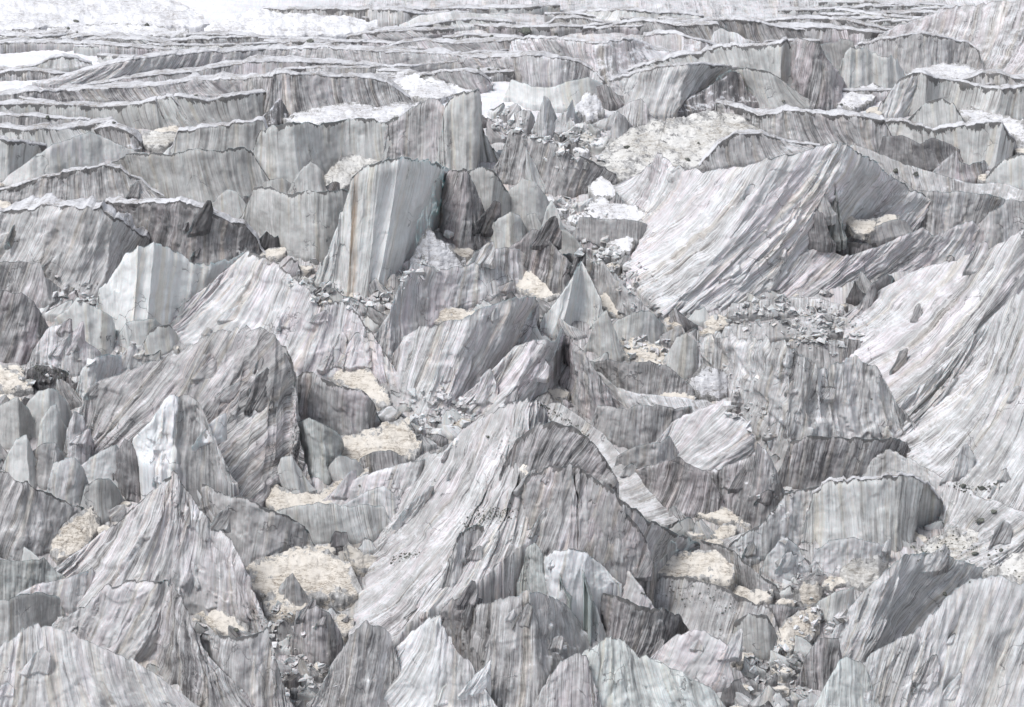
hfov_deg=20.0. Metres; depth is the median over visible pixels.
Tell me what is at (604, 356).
ice fin
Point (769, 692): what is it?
ice fin
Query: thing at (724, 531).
snow patch
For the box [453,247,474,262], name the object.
snow patch
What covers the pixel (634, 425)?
ice cliff
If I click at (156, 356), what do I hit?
ice fin
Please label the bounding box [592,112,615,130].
ice fin
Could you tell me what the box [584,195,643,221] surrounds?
snow patch
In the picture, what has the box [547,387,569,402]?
snow patch
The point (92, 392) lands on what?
ice fin
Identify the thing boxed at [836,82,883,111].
snow patch
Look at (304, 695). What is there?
ice fin
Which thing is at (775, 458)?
ice fin
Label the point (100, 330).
ice fin
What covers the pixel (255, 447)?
serac
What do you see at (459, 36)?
ice ridge
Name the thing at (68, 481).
serac
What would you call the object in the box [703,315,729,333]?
snow patch
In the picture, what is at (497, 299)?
ice fin
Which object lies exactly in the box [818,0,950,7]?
ice ridge
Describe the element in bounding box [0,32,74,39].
ice ridge
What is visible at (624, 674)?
serac
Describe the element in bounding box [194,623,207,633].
ice fin
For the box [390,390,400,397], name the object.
ice fin
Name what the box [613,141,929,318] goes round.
ice slope
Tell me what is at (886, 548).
ice fin
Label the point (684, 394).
snow patch
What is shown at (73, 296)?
ice fin
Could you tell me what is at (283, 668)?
ice fin
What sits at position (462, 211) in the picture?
serac
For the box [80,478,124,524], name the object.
serac
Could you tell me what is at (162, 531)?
serac
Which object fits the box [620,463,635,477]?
ice fin
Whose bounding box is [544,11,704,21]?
ice ridge
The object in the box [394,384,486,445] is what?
crushed ice
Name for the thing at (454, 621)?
serac
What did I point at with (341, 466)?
ice block
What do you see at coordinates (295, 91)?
ice cliff
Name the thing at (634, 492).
ice ridge
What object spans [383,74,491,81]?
ice ridge
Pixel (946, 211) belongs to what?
serac
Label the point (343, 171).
snow patch
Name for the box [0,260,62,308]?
serac
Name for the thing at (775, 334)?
rubble
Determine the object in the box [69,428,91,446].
ice fin
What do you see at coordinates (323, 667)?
crushed ice
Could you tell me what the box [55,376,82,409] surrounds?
ice fin
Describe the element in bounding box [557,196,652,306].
crushed ice
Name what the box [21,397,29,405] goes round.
ice fin
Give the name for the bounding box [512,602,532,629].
ice fin
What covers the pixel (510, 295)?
ice fin
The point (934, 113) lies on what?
serac
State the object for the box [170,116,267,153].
ice cliff
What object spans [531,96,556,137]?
ice fin
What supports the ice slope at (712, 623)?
on the glacier floor
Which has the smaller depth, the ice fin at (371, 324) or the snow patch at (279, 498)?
the snow patch at (279, 498)
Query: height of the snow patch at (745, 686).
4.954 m
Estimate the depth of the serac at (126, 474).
518.59 m
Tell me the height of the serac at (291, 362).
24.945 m
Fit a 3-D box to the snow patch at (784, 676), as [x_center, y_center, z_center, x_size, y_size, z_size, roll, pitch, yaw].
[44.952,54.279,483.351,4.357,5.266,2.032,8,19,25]
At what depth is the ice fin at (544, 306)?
565.65 m
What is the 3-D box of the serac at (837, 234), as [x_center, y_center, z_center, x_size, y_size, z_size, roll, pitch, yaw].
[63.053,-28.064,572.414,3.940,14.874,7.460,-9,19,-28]
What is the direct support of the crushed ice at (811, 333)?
on the glacier floor
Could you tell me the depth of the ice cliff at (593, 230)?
585.07 m
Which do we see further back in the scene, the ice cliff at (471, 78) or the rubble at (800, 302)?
the ice cliff at (471, 78)
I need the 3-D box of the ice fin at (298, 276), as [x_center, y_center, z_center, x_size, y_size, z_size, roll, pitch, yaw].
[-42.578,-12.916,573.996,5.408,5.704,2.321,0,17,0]
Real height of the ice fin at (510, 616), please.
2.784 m
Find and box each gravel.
[21,363,68,380]
[390,551,419,565]
[462,503,518,530]
[537,402,588,437]
[641,580,736,629]
[910,527,1019,582]
[948,482,1002,495]
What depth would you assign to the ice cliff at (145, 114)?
633.70 m
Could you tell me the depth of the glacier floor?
661.33 m
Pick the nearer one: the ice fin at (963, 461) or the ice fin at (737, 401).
the ice fin at (963, 461)
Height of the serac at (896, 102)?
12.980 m
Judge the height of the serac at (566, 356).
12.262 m
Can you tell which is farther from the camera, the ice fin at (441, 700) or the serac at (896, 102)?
the serac at (896, 102)
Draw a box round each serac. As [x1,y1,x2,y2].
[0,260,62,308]
[0,290,48,364]
[0,397,37,449]
[0,471,84,560]
[0,592,65,645]
[0,623,198,706]
[1,435,36,487]
[25,324,101,376]
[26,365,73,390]
[26,388,72,437]
[37,404,66,451]
[46,457,88,505]
[52,579,254,706]
[54,470,276,634]
[63,411,95,464]
[79,325,312,506]
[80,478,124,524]
[82,445,118,486]
[112,438,140,502]
[132,394,238,505]
[200,626,294,706]
[281,345,299,420]
[296,371,381,435]
[298,418,343,485]
[306,620,400,706]
[312,156,449,297]
[381,97,454,169]
[383,613,497,706]
[404,524,484,620]
[409,226,465,268]
[435,89,498,170]
[438,168,487,250]
[440,595,483,657]
[451,327,625,420]
[461,590,597,706]
[467,167,510,216]
[499,421,618,497]
[509,178,548,224]
[509,229,571,293]
[517,463,578,555]
[525,149,546,193]
[531,548,621,627]
[532,652,600,706]
[539,261,602,337]
[563,344,569,366]
[572,464,699,588]
[582,636,725,706]
[586,499,653,605]
[596,84,624,110]
[600,593,688,657]
[616,98,656,125]
[622,570,653,608]
[635,457,724,519]
[650,629,733,692]
[662,333,698,379]
[703,443,784,528]
[728,486,818,565]
[732,613,777,660]
[790,37,846,110]
[796,637,841,691]
[808,209,835,252]
[814,656,879,706]
[817,183,836,225]
[827,187,846,250]
[839,47,906,87]
[856,274,894,314]
[877,73,917,118]
[877,135,962,171]
[892,174,1005,234]
[908,98,965,127]
[933,151,990,182]
[977,199,1023,247]
[985,154,1023,189]
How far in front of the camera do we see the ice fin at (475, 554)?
486.31 m
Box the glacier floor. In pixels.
[0,0,1020,706]
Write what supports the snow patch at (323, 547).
on the glacier floor
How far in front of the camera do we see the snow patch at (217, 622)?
491.64 m
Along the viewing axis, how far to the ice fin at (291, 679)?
480.91 m
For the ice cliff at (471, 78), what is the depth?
656.36 m
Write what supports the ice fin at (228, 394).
attached to the serac at (255, 447)
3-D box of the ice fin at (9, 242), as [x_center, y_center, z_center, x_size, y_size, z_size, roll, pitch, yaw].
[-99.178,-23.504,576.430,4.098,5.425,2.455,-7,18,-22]
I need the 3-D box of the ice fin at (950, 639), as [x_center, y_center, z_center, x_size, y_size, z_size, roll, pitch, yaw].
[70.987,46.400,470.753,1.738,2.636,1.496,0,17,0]
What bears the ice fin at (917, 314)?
attached to the ice slope at (958, 309)
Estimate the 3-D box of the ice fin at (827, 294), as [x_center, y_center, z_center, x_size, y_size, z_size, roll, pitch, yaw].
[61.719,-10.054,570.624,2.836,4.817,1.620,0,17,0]
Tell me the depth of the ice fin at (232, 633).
489.10 m
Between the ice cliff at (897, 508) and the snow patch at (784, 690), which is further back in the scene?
the ice cliff at (897, 508)
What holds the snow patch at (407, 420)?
on the glacier floor
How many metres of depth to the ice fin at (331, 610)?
492.98 m
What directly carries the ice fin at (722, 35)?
on the glacier floor
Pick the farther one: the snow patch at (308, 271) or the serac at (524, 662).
the snow patch at (308, 271)
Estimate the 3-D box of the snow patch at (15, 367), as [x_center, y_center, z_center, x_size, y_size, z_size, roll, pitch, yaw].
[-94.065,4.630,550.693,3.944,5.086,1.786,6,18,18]
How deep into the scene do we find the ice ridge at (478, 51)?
683.97 m
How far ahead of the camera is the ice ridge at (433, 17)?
713.06 m
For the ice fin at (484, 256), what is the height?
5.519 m
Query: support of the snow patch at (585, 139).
on the glacier floor
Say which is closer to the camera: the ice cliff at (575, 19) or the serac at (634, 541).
the serac at (634, 541)
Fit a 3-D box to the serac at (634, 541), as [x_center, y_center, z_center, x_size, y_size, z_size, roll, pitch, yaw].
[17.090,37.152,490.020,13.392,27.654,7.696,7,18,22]
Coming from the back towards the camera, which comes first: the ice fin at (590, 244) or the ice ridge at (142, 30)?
the ice ridge at (142, 30)
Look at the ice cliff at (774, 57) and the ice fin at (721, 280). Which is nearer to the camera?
the ice fin at (721, 280)
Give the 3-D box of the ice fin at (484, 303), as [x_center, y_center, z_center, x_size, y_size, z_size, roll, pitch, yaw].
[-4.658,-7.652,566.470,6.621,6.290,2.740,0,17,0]
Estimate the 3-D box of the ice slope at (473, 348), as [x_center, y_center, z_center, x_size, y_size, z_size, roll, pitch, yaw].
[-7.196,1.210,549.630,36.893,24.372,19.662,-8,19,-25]
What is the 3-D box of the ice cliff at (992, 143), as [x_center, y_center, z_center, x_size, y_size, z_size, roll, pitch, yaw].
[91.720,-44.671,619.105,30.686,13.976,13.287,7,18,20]
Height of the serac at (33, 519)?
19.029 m
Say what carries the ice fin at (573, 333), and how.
on the glacier floor
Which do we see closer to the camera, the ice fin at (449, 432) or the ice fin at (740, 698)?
the ice fin at (740, 698)
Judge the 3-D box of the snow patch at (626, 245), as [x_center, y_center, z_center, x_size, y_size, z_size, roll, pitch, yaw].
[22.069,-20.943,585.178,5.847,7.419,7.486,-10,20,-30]
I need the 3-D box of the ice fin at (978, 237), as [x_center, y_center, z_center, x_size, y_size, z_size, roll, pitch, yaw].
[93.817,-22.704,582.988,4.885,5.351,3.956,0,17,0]
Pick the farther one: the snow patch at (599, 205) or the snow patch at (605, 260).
the snow patch at (599, 205)
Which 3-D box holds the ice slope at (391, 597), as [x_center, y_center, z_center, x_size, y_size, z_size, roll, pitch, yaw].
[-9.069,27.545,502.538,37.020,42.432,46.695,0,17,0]
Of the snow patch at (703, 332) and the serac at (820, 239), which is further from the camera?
the serac at (820, 239)
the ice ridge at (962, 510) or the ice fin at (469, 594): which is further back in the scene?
the ice ridge at (962, 510)
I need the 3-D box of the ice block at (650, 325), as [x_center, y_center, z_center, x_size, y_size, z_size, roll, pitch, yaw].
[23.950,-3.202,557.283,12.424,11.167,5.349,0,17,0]
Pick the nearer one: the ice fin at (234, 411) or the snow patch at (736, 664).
the snow patch at (736, 664)
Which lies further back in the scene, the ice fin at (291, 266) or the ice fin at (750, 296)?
the ice fin at (291, 266)
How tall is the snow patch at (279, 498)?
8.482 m
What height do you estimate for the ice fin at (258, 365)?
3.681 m
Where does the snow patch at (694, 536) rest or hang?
on the glacier floor
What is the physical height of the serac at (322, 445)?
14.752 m
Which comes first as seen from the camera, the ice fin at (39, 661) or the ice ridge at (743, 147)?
the ice fin at (39, 661)
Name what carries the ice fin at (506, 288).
attached to the serac
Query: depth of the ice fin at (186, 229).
574.75 m
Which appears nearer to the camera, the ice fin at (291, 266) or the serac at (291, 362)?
the serac at (291, 362)
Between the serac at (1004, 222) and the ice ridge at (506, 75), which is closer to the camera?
the serac at (1004, 222)
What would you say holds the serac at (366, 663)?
on the glacier floor
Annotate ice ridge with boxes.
[0,22,188,39]
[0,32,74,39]
[0,53,91,71]
[0,67,67,80]
[0,162,166,203]
[2,132,145,186]
[12,27,68,34]
[18,96,88,101]
[71,31,140,40]
[73,41,279,55]
[94,119,142,151]
[97,53,355,62]
[151,45,184,50]
[160,32,272,43]
[258,36,393,46]
[264,38,395,45]
[282,66,306,71]
[299,60,462,74]
[301,13,369,21]
[376,67,501,77]
[377,72,389,74]
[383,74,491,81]
[384,5,422,11]
[390,69,514,81]
[399,11,515,26]
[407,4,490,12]
[426,9,468,12]
[442,32,519,39]
[466,49,508,53]
[471,50,533,53]
[473,19,662,36]
[482,2,559,14]
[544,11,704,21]
[546,402,678,528]
[563,253,663,323]
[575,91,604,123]
[582,24,648,34]
[590,359,693,394]
[596,371,711,411]
[656,38,819,47]
[658,16,711,20]
[677,71,758,116]
[695,539,779,599]
[699,129,819,171]
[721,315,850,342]
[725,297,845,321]
[777,3,919,15]
[786,338,860,368]
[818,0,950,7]
[819,9,935,16]
[837,15,889,22]
[842,88,891,101]
[858,449,1023,569]
[869,19,912,26]
[870,15,928,18]
[873,2,905,9]
[911,5,976,10]
[959,69,1023,85]
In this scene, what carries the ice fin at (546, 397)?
on the glacier floor
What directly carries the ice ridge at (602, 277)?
on the glacier floor
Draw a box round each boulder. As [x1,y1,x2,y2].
[518,27,531,34]
[975,518,983,522]
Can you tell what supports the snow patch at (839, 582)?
on the glacier floor
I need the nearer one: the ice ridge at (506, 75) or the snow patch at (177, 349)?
the snow patch at (177, 349)
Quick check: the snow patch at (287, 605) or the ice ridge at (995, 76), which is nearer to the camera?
the snow patch at (287, 605)
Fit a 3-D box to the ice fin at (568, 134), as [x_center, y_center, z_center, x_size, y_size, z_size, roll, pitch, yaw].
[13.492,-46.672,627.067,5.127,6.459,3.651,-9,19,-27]
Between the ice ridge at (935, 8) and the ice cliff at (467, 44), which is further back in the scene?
the ice ridge at (935, 8)
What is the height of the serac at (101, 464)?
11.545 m
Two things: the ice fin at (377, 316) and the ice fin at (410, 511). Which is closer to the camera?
the ice fin at (410, 511)
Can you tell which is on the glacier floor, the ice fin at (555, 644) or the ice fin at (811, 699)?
the ice fin at (811, 699)
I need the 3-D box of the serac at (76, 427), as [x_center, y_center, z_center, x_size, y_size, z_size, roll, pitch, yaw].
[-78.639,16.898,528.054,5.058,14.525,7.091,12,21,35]
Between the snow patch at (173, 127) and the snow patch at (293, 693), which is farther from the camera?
the snow patch at (173, 127)
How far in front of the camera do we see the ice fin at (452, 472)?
504.02 m
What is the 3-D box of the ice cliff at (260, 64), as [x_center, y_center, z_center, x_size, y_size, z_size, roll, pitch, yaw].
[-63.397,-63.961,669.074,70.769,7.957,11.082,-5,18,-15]
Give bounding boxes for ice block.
[33,442,64,489]
[116,318,161,347]
[143,324,179,355]
[263,178,290,193]
[277,455,316,493]
[328,455,363,481]
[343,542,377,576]
[359,450,407,472]
[443,230,453,238]
[503,109,534,134]
[525,213,541,232]
[559,229,590,259]
[613,310,666,343]
[689,366,727,401]
[759,537,809,582]
[782,643,789,651]
[793,580,824,607]
[809,537,891,576]
[815,587,854,624]
[840,555,888,591]
[863,219,912,246]
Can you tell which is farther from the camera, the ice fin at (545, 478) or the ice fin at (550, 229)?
the ice fin at (550, 229)
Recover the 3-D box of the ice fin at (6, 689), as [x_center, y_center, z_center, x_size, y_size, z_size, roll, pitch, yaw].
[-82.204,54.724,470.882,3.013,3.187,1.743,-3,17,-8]
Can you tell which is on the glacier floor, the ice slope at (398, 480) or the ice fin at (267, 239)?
the ice slope at (398, 480)
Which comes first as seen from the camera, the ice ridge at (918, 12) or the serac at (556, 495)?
the serac at (556, 495)
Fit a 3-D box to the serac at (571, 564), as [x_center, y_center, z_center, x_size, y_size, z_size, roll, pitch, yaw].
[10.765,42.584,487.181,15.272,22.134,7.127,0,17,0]
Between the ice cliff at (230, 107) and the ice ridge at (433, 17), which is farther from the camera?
the ice ridge at (433, 17)
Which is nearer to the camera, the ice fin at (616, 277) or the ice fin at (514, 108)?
the ice fin at (616, 277)
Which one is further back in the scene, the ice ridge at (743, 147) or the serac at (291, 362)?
the ice ridge at (743, 147)
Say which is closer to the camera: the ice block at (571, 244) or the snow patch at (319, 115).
the ice block at (571, 244)
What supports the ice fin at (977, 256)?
attached to the ice slope at (958, 309)
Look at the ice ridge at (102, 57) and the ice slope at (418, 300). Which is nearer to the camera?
the ice slope at (418, 300)
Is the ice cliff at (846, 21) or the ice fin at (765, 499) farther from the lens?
the ice cliff at (846, 21)
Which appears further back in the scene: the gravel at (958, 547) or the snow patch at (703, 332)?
the snow patch at (703, 332)
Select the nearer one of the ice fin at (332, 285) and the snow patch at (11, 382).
the snow patch at (11, 382)
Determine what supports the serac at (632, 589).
on the glacier floor
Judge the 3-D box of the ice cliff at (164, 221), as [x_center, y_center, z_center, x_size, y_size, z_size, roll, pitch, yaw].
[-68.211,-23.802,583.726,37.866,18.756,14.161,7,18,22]
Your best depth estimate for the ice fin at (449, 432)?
534.09 m
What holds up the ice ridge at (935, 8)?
on the glacier floor
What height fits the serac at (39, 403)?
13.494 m
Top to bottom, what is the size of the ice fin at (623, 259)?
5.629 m
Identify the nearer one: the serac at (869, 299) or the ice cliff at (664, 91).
the serac at (869, 299)
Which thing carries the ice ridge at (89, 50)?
on the glacier floor
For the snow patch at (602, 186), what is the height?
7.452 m
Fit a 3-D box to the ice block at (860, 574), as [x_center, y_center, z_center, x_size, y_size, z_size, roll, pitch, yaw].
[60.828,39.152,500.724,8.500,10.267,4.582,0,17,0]
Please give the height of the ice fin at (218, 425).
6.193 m
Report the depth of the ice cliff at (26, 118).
630.59 m
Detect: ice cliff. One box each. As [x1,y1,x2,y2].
[0,37,153,54]
[0,67,415,115]
[0,96,167,129]
[0,111,90,125]
[0,116,112,147]
[0,135,46,181]
[0,192,149,297]
[0,557,65,599]
[16,567,94,613]
[32,41,603,88]
[86,34,179,44]
[86,55,381,84]
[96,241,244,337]
[105,196,265,264]
[112,147,269,202]
[157,93,192,126]
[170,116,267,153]
[173,89,265,126]
[186,30,248,39]
[199,484,314,567]
[240,186,347,261]
[252,116,398,183]
[262,4,432,26]
[276,502,390,544]
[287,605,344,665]
[288,161,326,193]
[346,26,453,41]
[366,17,511,31]
[386,37,510,51]
[431,67,492,93]
[492,127,616,198]
[503,77,602,112]
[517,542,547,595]
[546,14,606,24]
[570,7,703,20]
[572,217,647,246]
[590,404,692,448]
[592,601,605,643]
[607,61,737,120]
[612,16,719,39]
[614,436,678,467]
[626,36,792,87]
[696,330,916,457]
[710,16,834,43]
[714,99,891,151]
[732,67,809,108]
[763,604,807,627]
[764,14,889,30]
[778,21,885,44]
[778,435,910,489]
[800,471,942,551]
[820,39,855,70]
[834,8,913,19]
[835,242,876,255]
[850,145,1023,200]
[857,31,984,73]
[885,117,1017,168]
[909,69,1023,119]
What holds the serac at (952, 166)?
on the glacier floor
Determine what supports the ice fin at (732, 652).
attached to the serac at (705, 667)
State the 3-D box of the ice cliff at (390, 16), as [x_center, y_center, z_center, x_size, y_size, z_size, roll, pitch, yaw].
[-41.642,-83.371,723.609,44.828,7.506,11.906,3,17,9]
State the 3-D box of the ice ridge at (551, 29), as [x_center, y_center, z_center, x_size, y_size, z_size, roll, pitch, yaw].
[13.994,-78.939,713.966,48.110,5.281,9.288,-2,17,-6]
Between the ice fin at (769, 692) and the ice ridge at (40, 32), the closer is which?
the ice fin at (769, 692)
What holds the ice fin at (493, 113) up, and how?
on the glacier floor
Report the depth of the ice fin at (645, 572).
487.59 m
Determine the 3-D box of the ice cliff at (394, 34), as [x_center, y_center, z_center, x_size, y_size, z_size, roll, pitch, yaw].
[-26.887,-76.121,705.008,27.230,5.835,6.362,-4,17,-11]
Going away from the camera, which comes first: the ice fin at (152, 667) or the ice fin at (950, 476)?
the ice fin at (152, 667)
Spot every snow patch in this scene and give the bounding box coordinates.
[0,200,11,207]
[0,364,33,396]
[0,394,21,400]
[7,365,23,373]
[49,505,100,565]
[97,525,109,534]
[120,501,131,506]
[141,130,176,152]
[153,124,178,134]
[173,345,183,353]
[192,617,199,622]
[194,609,248,635]
[246,544,362,610]
[260,247,286,261]
[262,587,312,625]
[264,467,369,510]
[283,101,420,124]
[289,687,297,699]
[300,265,314,277]
[313,543,335,554]
[313,662,327,680]
[318,295,332,303]
[324,154,377,190]
[328,368,391,410]
[333,613,354,643]
[341,417,421,461]
[379,71,474,103]
[404,417,409,426]
[434,306,474,324]
[451,416,470,428]
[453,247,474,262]
[493,118,502,126]
[515,271,559,301]
[519,464,537,479]
[547,195,556,207]
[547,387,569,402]
[558,208,568,219]
[566,212,591,227]
[573,147,589,158]
[576,131,596,147]
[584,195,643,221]
[588,176,616,200]
[591,247,620,263]
[596,109,759,183]
[600,291,623,318]
[604,236,634,256]
[606,262,621,275]
[620,338,667,365]
[657,549,734,591]
[660,392,695,399]
[664,316,683,331]
[686,531,704,540]
[694,506,750,529]
[698,328,714,340]
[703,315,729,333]
[705,539,723,544]
[710,523,736,539]
[731,652,754,667]
[733,586,773,604]
[742,683,751,694]
[770,664,794,682]
[772,685,789,697]
[776,598,795,606]
[776,605,820,655]
[789,333,826,341]
[822,576,845,590]
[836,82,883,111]
[841,303,848,312]
[846,214,899,240]
[866,107,882,114]
[906,63,977,78]
[914,526,1023,584]
[915,530,927,542]
[958,105,1023,146]
[977,174,986,183]
[1014,147,1023,154]
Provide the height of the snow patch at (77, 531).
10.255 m
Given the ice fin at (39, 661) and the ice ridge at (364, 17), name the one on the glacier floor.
the ice ridge at (364, 17)
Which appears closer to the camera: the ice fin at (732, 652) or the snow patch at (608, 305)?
the ice fin at (732, 652)
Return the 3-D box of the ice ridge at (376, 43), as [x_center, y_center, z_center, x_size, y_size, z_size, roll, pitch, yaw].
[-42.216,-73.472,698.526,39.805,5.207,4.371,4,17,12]
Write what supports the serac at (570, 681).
on the glacier floor
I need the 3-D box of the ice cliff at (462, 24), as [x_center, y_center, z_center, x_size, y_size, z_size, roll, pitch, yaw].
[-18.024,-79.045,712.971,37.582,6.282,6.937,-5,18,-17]
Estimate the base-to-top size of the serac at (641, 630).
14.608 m
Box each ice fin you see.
[0,394,9,403]
[0,444,7,459]
[0,459,3,470]
[0,682,13,697]
[4,224,17,249]
[17,646,51,677]
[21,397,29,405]
[22,547,39,560]
[38,372,52,386]
[39,305,49,318]
[42,257,53,276]
[44,299,72,321]
[48,321,84,359]
[50,290,78,308]
[54,297,115,354]
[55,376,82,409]
[56,318,72,336]
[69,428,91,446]
[70,381,78,389]
[75,354,122,405]
[83,383,98,400]
[108,504,126,522]
[119,346,141,371]
[126,181,139,199]
[137,344,148,363]
[145,350,161,360]
[146,663,158,672]
[152,474,160,487]
[153,434,167,453]
[163,147,171,154]
[170,299,186,326]
[183,222,188,233]
[187,200,213,237]
[190,248,200,261]
[191,352,216,383]
[191,413,226,450]
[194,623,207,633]
[197,490,213,519]
[201,327,212,336]
[210,506,230,532]
[212,189,245,217]
[213,381,244,402]
[217,303,242,323]
[228,625,254,638]
[230,404,239,418]
[242,196,249,204]
[244,367,273,415]
[252,357,262,373]
[259,231,279,249]
[263,98,288,126]
[269,618,292,641]
[274,635,291,654]
[276,307,289,332]
[277,660,291,672]
[278,573,318,606]
[281,669,301,688]
[282,257,299,275]
[291,274,307,283]
[293,700,302,706]
[295,599,315,624]
[297,681,318,700]
[298,658,324,682]
[301,673,313,686]
[309,310,329,324]
[314,280,329,293]
[315,615,326,630]
[316,282,334,296]
[317,332,346,373]
[325,181,339,190]
[327,606,340,617]
[329,288,343,301]
[330,531,349,548]
[331,470,356,499]
[342,332,371,371]
[343,296,366,316]
[355,303,365,315]
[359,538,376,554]
[362,314,378,333]
[367,306,386,327]
[368,278,394,296]
[373,299,384,311]
[377,406,398,422]
[386,274,399,289]
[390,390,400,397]
[392,486,433,529]
[397,403,409,411]
[402,259,410,270]
[410,422,425,434]
[416,434,436,451]
[419,612,427,621]
[426,414,438,426]
[428,434,447,446]
[433,682,447,706]
[436,444,448,452]
[437,408,463,427]
[438,425,461,439]
[440,367,451,384]
[441,445,451,462]
[446,465,456,481]
[456,580,477,609]
[457,659,490,700]
[463,545,481,564]
[465,200,500,236]
[468,241,495,268]
[472,368,497,405]
[473,299,491,309]
[482,115,489,127]
[486,117,508,143]
[486,212,526,247]
[487,308,498,323]
[488,103,504,119]
[489,294,505,303]
[498,103,521,122]
[499,280,512,294]
[504,386,517,403]
[505,291,515,299]
[505,608,514,621]
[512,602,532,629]
[513,469,536,495]
[526,508,547,539]
[529,325,549,340]
[529,359,549,383]
[530,216,561,249]
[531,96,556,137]
[531,391,551,404]
[537,299,551,315]
[540,473,548,483]
[542,200,563,229]
[546,635,562,653]
[548,560,554,569]
[553,112,574,135]
[553,132,566,141]
[556,318,586,339]
[559,573,571,610]
[561,100,580,124]
[561,122,584,138]
[562,136,577,153]
[562,248,585,277]
[562,398,572,407]
[563,224,574,233]
[572,198,593,212]
[581,241,599,257]
[582,570,592,645]
[584,310,624,361]
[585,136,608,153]
[589,123,600,135]
[591,352,608,361]
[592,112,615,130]
[609,111,632,138]
[609,194,624,203]
[614,273,625,286]
[615,254,630,266]
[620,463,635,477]
[632,551,652,581]
[646,638,664,657]
[660,325,684,347]
[668,307,697,331]
[669,506,685,520]
[670,517,694,535]
[686,327,696,339]
[688,306,709,326]
[689,640,702,652]
[693,518,715,539]
[710,28,749,43]
[717,628,742,662]
[719,273,727,282]
[720,679,753,706]
[722,531,746,547]
[728,466,746,493]
[731,390,742,406]
[733,669,758,693]
[734,407,740,413]
[734,692,751,706]
[741,184,754,200]
[741,656,765,679]
[742,542,755,558]
[746,292,759,300]
[746,685,776,706]
[753,489,771,505]
[759,701,772,706]
[762,422,776,441]
[766,673,777,686]
[769,650,800,669]
[770,454,779,464]
[772,692,789,706]
[774,551,796,574]
[776,248,786,261]
[779,585,793,598]
[784,379,797,396]
[788,691,805,706]
[789,665,800,674]
[793,635,811,656]
[797,570,827,585]
[798,546,806,554]
[798,692,818,706]
[809,386,835,402]
[821,291,833,297]
[824,589,833,596]
[846,280,865,305]
[856,271,871,293]
[878,419,892,429]
[881,539,891,555]
[889,348,907,374]
[902,540,917,550]
[910,304,922,322]
[912,654,939,686]
[912,669,939,694]
[918,544,949,576]
[924,519,943,529]
[939,467,954,485]
[942,672,961,700]
[946,255,954,261]
[946,633,954,645]
[950,444,974,480]
[962,241,989,275]
[972,228,983,248]
[987,484,999,498]
[988,520,1011,548]
[997,468,1010,482]
[1006,386,1020,403]
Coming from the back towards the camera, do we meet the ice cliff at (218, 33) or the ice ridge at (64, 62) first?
the ice cliff at (218, 33)
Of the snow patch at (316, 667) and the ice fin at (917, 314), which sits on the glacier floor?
the snow patch at (316, 667)
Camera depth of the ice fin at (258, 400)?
520.46 m
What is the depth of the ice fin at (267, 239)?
582.41 m
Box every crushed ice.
[18,275,145,385]
[241,598,363,702]
[283,258,439,319]
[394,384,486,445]
[483,104,619,170]
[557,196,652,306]
[588,285,784,448]
[713,289,864,355]
[723,468,848,706]
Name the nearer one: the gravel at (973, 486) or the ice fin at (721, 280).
the gravel at (973, 486)
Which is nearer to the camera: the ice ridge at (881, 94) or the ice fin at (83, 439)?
the ice fin at (83, 439)
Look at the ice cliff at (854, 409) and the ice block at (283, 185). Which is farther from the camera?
the ice block at (283, 185)
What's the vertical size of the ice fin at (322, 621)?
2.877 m
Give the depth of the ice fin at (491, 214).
582.67 m
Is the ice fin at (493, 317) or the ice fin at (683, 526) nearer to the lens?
the ice fin at (683, 526)
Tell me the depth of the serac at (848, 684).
469.32 m
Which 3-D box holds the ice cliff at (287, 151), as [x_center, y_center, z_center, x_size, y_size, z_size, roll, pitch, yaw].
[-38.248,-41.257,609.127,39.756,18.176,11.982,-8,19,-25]
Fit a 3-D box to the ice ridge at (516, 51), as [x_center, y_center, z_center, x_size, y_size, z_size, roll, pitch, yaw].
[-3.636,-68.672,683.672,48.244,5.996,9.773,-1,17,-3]
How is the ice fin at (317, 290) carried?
on the glacier floor
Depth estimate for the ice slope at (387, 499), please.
514.19 m
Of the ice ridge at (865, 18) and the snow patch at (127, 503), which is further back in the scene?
the ice ridge at (865, 18)
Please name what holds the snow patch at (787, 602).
on the glacier floor
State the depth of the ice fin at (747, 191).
566.27 m
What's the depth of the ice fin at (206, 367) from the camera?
523.48 m
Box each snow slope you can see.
[0,0,209,32]
[204,9,377,38]
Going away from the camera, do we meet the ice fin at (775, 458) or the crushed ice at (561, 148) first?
the ice fin at (775, 458)
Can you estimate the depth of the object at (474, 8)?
730.50 m
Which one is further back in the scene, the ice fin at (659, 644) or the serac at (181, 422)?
the serac at (181, 422)
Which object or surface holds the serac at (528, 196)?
on the glacier floor
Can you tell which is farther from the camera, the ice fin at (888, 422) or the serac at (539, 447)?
the ice fin at (888, 422)
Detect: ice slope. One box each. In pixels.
[170,250,396,385]
[322,459,424,505]
[340,486,401,518]
[348,397,552,647]
[375,247,525,357]
[389,295,539,417]
[509,34,674,84]
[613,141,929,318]
[643,29,716,50]
[653,398,754,469]
[654,576,784,655]
[776,220,979,297]
[830,552,983,662]
[842,229,1023,412]
[863,575,1023,706]
[875,0,1023,74]
[894,288,1023,510]
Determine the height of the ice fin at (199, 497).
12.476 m
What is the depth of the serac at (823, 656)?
479.12 m
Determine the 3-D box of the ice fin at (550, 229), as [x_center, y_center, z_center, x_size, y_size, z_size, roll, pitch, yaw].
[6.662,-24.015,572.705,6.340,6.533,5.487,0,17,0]
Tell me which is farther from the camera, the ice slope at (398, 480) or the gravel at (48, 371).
the gravel at (48, 371)

